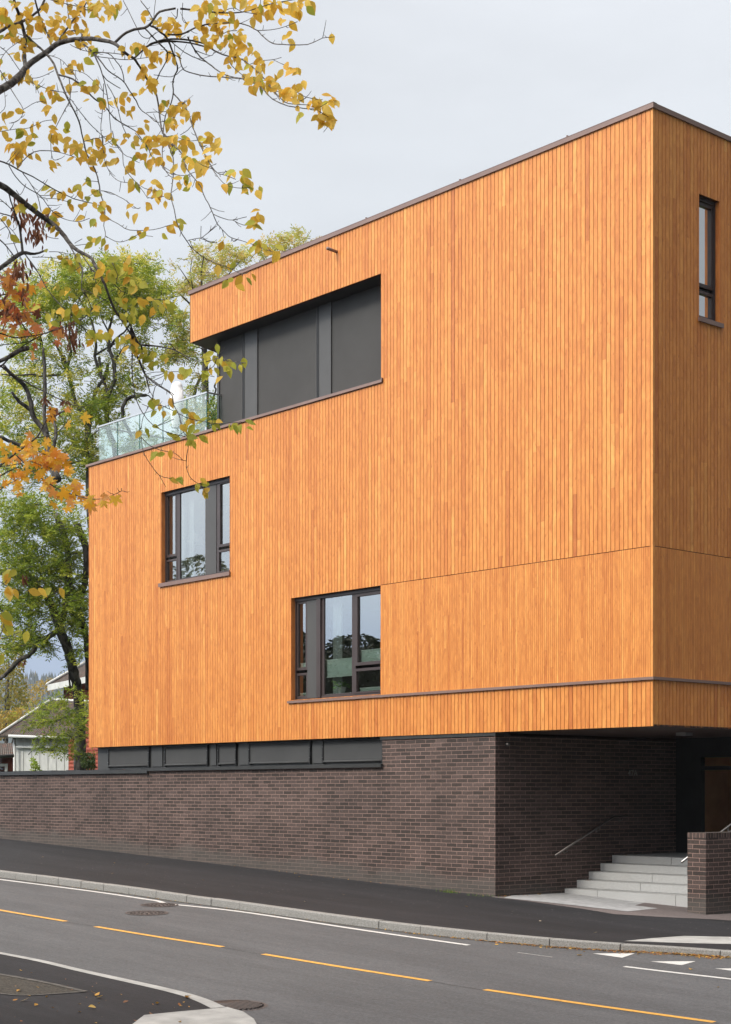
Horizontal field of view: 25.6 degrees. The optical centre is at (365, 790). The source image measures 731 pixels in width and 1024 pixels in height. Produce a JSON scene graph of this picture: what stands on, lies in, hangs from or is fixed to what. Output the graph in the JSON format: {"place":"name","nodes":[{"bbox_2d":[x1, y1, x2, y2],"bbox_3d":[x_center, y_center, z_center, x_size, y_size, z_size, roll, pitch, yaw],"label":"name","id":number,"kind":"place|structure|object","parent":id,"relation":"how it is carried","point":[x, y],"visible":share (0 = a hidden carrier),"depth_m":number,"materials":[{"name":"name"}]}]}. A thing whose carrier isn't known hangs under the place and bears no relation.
{"place":"outdoors","nodes":[
{"label":"outdoors","id":0,"kind":"place"},
{"bbox_2d":[0,680,63,744],"bbox_3d":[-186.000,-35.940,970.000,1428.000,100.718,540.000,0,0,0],"label":"hill","id":1,"kind":"structure","parent":0,"point":[10,739],"depth_m":1074.28,"materials":[{"name":"green plant"}]},
{"bbox_2d":[0,671,63,717],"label":"distant forest","id":2,"kind":"object","parent":1,"relation":"on","point":[33,678],"visible":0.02,"depth_m":1128.80,"materials":[{"name":"green plant"}]},
{"bbox_2d":[0,242,187,531],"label":"ash tree","id":3,"kind":"object","parent":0,"point":[100,401],"visible":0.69,"depth_m":51.12,"materials":[{"name":"green plant"}]},
{"bbox_2d":[0,954,211,1023],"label":"pavement","id":4,"kind":"structure","parent":0,"point":[112,1007],"depth_m":17.77,"materials":[{"name":"black asphalt"}]},
{"bbox_2d":[0,975,77,994],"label":"gravel patch","id":5,"kind":"object","parent":4,"relation":"on","point":[10,985],"visible":1,"depth_m":18.62,"materials":[{"name":"grey gravel"}]},
{"bbox_2d":[0,973,85,991],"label":"sett edging","id":6,"kind":"object","parent":4,"relation":"on","point":[44,982],"visible":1,"depth_m":18.96,"materials":[{"name":"stone"}]},
{"bbox_2d":[0,991,85,994],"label":"sett edging","id":7,"kind":"object","parent":4,"relation":"on","point":[43,994],"visible":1,"depth_m":18.16,"materials":[{"name":"stone"}]},
{"bbox_2d":[0,198,125,666],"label":"maple tree","id":8,"kind":"object","parent":4,"relation":"on","point":[56,458],"visible":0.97,"depth_m":13.88,"materials":[{"name":"orange plant"}]},
{"bbox_2d":[0,952,224,1007],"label":"kerb","id":9,"kind":"structure","parent":4,"relation":"on","point":[208,1003],"depth_m":18.97,"materials":[{"name":"concrete"}]},
{"bbox_2d":[0,0,339,664],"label":"street tree","id":10,"kind":"object","parent":4,"relation":"on","point":[202,167],"visible":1,"depth_m":12.89,"materials":[{"name":"yellow plant"}]},
{"bbox_2d":[133,1007,255,1023],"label":"kerb nose","id":11,"kind":"object","parent":4,"relation":"on","point":[225,1015],"visible":1,"depth_m":16.75,"materials":[{"name":"grey concrete"}]},
{"bbox_2d":[153,304,216,429],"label":"ash tree","id":12,"kind":"object","parent":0,"point":[182,339],"visible":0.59,"depth_m":49.61,"materials":[{"name":"green plant"}]},
{"bbox_2d":[168,224,321,425],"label":"ash tree","id":13,"kind":"object","parent":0,"point":[241,256],"visible":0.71,"depth_m":61.66,"materials":[{"name":"green plant"}]},
{"bbox_2d":[0,878,730,1023],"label":"road","id":14,"kind":"structure","parent":0,"point":[289,991],"depth_m":20.92,"materials":[{"name":"grey asphalt"}]},
{"bbox_2d":[0,909,65,920],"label":"line","id":15,"kind":"object","parent":14,"relation":"on","point":[32,915],"visible":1,"depth_m":26.28,"materials":[{"name":"yellow paint"}]},
{"bbox_2d":[125,910,167,914],"bbox_3d":[-3.644,2.035,26.769,0.720,0.033,0.720,0,0,-41],"label":"manhole cover","id":16,"kind":"object","parent":14,"relation":"on","point":[144,912],"visible":1,"depth_m":26.80,"materials":[{"name":"metal"}]},
{"bbox_2d":[140,903,177,906],"bbox_3d":[-3.591,1.988,27.982,0.660,0.030,0.660,0,0,-41],"label":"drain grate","id":17,"kind":"object","parent":14,"relation":"on","point":[158,904],"visible":1,"depth_m":27.99,"materials":[{"name":"metal"}]},
{"bbox_2d":[95,926,224,946],"bbox_3d":[-3.110,2.158,23.818,0.120,0.106,3.074,0,0,-45],"label":"line","id":18,"kind":"object","parent":14,"relation":"on","point":[160,937],"visible":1,"depth_m":23.68,"materials":[{"name":"yellow paint"}]},
{"bbox_2d":[0,879,468,944],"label":"edge line","id":19,"kind":"object","parent":14,"relation":"on","point":[251,913],"visible":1,"depth_m":26.55,"materials":[{"name":"white paint"}]},
{"bbox_2d":[214,1000,267,1010],"bbox_3d":[-1.470,2.414,17.947,0.760,0.059,0.760,0,0,-41],"label":"drain grate","id":20,"kind":"object","parent":14,"relation":"on","point":[246,1005],"visible":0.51,"depth_m":17.96,"materials":[{"name":"metal"}]},
{"bbox_2d":[262,954,430,980],"bbox_3d":[-0.310,2.294,20.938,0.118,0.107,3.126,0,0,-45],"label":"line","id":21,"kind":"object","parent":14,"relation":"on","point":[348,967],"visible":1,"depth_m":20.87,"materials":[{"name":"yellow paint"}]},
{"bbox_2d":[3,912,719,1023],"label":"road seam","id":22,"kind":"object","parent":14,"relation":"on","point":[258,953],"visible":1,"depth_m":22.25,"materials":[{"name":"black asphalt"}]},
{"bbox_2d":[0,870,730,956],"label":"kerb","id":23,"kind":"structure","parent":14,"relation":"on","point":[365,922],"depth_m":25.27,"materials":[{"name":"grey concrete"}]},
{"bbox_2d":[0,877,730,957],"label":"gutter dirt","id":24,"kind":"structure","parent":14,"relation":"on","point":[298,918],"depth_m":26.24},
{"bbox_2d":[13,873,728,1022],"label":"fallen leaves","id":25,"kind":"object","parent":14,"relation":"on","point":[630,951],"visible":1,"depth_m":22.47,"materials":[{"name":"brown plant"}]},
{"bbox_2d":[485,989,715,1021],"bbox_3d":[2.574,2.426,18.191,3.064,0.100,0.116,0,0,41],"label":"line","id":26,"kind":"object","parent":14,"relation":"on","point":[601,1006],"visible":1,"depth_m":18.09,"materials":[{"name":"yellow paint"}]},
{"bbox_2d":[593,953,634,957],"bbox_3d":[3.457,2.275,22.183,0.596,0.018,0.431,0,0,0],"label":"give way mark","id":27,"kind":"object","parent":14,"relation":"on","point":[621,955],"visible":1,"depth_m":22.28,"materials":[{"name":"white paint"}]},
{"bbox_2d":[652,961,694,964],"bbox_3d":[4.148,2.308,21.506,0.620,0.016,0.374,0,0,0],"label":"give way mark","id":28,"kind":"object","parent":14,"relation":"on","point":[678,962],"visible":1,"depth_m":21.56,"materials":[{"name":"white paint"}]},
{"bbox_2d":[624,966,730,979],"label":"edge line","id":29,"kind":"object","parent":14,"relation":"on","point":[678,972],"visible":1,"depth_m":20.66,"materials":[{"name":"white paint"}]},
{"bbox_2d":[0,838,730,949],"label":"pavement","id":30,"kind":"structure","parent":0,"point":[411,905],"depth_m":28.90,"materials":[{"name":"black asphalt"}]},
{"bbox_2d":[436,888,505,896],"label":"weeds","id":31,"kind":"object","parent":30,"relation":"on","point":[457,892],"visible":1,"depth_m":30.41,"materials":[{"name":"green plant"}]},
{"bbox_2d":[629,936,730,943],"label":"dropped kerb slab","id":32,"kind":"structure","parent":30,"relation":"on","point":[702,939],"depth_m":23.42,"materials":[{"name":"concrete"}]},
{"bbox_2d":[0,0,730,679],"label":"sky","id":33,"kind":"structure","parent":0,"point":[432,95],"materials":[{"name":"white"}]},
{"bbox_2d":[505,893,654,910],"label":"entrance paving","id":34,"kind":"structure","parent":0,"point":[592,901],"depth_m":29.42,"materials":[{"name":"grey concrete"}]},
{"bbox_2d":[492,896,730,919],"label":"entrance apron","id":35,"kind":"object","parent":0,"point":[660,910],"visible":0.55,"depth_m":27.66,"materials":[{"name":"concrete"}]},
{"bbox_2d":[565,853,686,906],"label":"entrance stairs","id":36,"kind":"structure","parent":35,"relation":"on","point":[658,878],"depth_m":30.62,"materials":[{"name":"concrete"}]},
{"bbox_3d":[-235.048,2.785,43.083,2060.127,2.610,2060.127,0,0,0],"label":"ground","id":37,"kind":"structure","parent":0,"visible":0},
{"bbox_2d":[0,743,13,770],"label":"red outbuilding","id":38,"kind":"structure","parent":37,"relation":"on","point":[6,756],"depth_m":53.63,"materials":[{"name":"tile"}]},
{"bbox_2d":[0,764,7,770],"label":"window","id":39,"kind":"structure","parent":38,"relation":"in","point":[6,765],"depth_m":53.40,"materials":[{"name":"white glass"}]},
{"bbox_2d":[0,707,25,743],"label":"birch tree","id":40,"kind":"object","parent":37,"relation":"on","point":[13,720],"visible":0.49,"depth_m":79.66,"materials":[{"name":"yellow plant"}]},
{"bbox_2d":[0,634,30,742],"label":"birch tree","id":41,"kind":"object","parent":37,"relation":"on","point":[7,698],"visible":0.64,"depth_m":84.32,"materials":[{"name":"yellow plant"}]},
{"bbox_2d":[29,757,41,770],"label":"bush","id":42,"kind":"object","parent":37,"relation":"on","point":[34,764],"visible":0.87,"depth_m":45.89,"materials":[{"name":"green plant"}]},
{"bbox_2d":[21,678,54,711],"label":"birch tree","id":43,"kind":"object","parent":37,"relation":"on","point":[37,689],"visible":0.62,"depth_m":94.73,"materials":[{"name":"yellow plant"}]},
{"bbox_2d":[0,697,88,770],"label":"white shed","id":44,"kind":"structure","parent":37,"relation":"on","point":[23,745],"depth_m":57.83,"materials":[{"name":"wood"}]},
{"bbox_2d":[0,348,97,769],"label":"ash tree","id":45,"kind":"object","parent":37,"relation":"on","point":[73,604],"visible":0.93,"depth_m":45.99,"materials":[{"name":"green plant"}]},
{"bbox_2d":[0,769,148,855],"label":"garden wall","id":46,"kind":"structure","parent":37,"relation":"on","point":[105,809],"depth_m":40.94,"materials":[{"name":"brick"}]},
{"bbox_2d":[45,661,124,769],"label":"log house","id":47,"kind":"structure","parent":37,"relation":"on","point":[61,681],"depth_m":65.37,"materials":[{"name":"wood"}]},
{"bbox_2d":[79,751,96,769],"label":"bush","id":48,"kind":"object","parent":37,"relation":"on","point":[87,763],"visible":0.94,"depth_m":43.83,"materials":[{"name":"green plant"}]},
{"bbox_2d":[85,102,730,896],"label":"apartment building","id":49,"kind":"structure","parent":37,"relation":"on","point":[459,520],"depth_m":31.15,"materials":[{"name":"brown wood"}]},
{"bbox_2d":[131,435,166,451],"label":"terrace bush","id":50,"kind":"object","parent":49,"relation":"on","point":[141,446],"visible":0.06,"depth_m":40.15,"materials":[{"name":"green plant"}]},
{"bbox_2d":[98,391,221,455],"bbox_3d":[-3.651,-8.678,39.837,4.070,0.913,4.708,0,0,-41],"label":"glass balustrade","id":51,"kind":"object","parent":49,"relation":"on","point":[186,399],"visible":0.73,"depth_m":38.86,"materials":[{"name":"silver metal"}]},
{"bbox_2d":[170,381,183,433],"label":"parasol","id":52,"kind":"object","parent":49,"relation":"on","point":[176,390],"visible":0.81,"depth_m":41.28,"materials":[{"name":"white fabric"}]},
{"bbox_2d":[163,403,216,441],"bbox_3d":[-4.004,-8.734,39.196,0.713,1.509,2.720,0,0,-41],"label":"potted plant","id":53,"kind":"object","parent":49,"relation":"on","point":[180,432],"visible":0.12,"depth_m":39.47,"materials":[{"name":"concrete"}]},
{"bbox_2d":[158,477,230,586],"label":"window","id":54,"kind":"structure","parent":49,"relation":"in","point":[187,512],"depth_m":37.90,"materials":[{"name":"clear glass"}]},
{"bbox_2d":[185,532,204,575],"bbox_3d":[-4.034,-5.225,38.080,0.479,1.811,0.479,0,0,-41],"label":"standing lamp","id":55,"kind":"object","parent":49,"relation":"on","point":[198,540],"visible":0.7,"depth_m":38.01,"materials":[{"name":"white"}]},
{"bbox_2d":[295,586,380,699],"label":"window","id":56,"kind":"structure","parent":49,"relation":"in","point":[338,635],"depth_m":34.05,"materials":[{"name":"clear glass"}]},
{"bbox_2d":[333,681,351,692],"bbox_3d":[-0.476,-2.173,33.565,0.504,0.286,0.497,0,0,-7],"label":"potted plant","id":57,"kind":"object","parent":49,"relation":"on","point":[340,689],"visible":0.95,"depth_m":33.49,"materials":[{"name":"green plant"}]},
{"bbox_2d":[554,815,627,856],"bbox_3d":[4.419,0.878,31.528,2.158,0.775,0.101,0,0,-41],"label":"handrail","id":58,"kind":"object","parent":49,"relation":"attached to","point":[582,837],"visible":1,"depth_m":31.47,"materials":[{"name":"silver metal"}]},
{"bbox_2d":[698,197,723,327],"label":"window","id":59,"kind":"structure","parent":49,"relation":"in","point":[706,207],"depth_m":28.21,"materials":[{"name":"clear glass"}]},
{"bbox_2d":[695,748,730,831],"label":"door frame","id":60,"kind":"structure","parent":49,"relation":"in","point":[700,754],"depth_m":32.86,"materials":[{"name":"black metal"}]},
{"bbox_2d":[687,831,730,914],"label":"flank wall","id":61,"kind":"structure","parent":37,"relation":"on","point":[708,873],"depth_m":27.70,"materials":[{"name":"brick"}]},
{"bbox_2d":[681,823,730,862],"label":"handrail","id":62,"kind":"object","parent":61,"relation":"attached to","point":[722,830],"visible":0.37,"depth_m":28.58,"materials":[{"name":"grey metal"}]}
]}

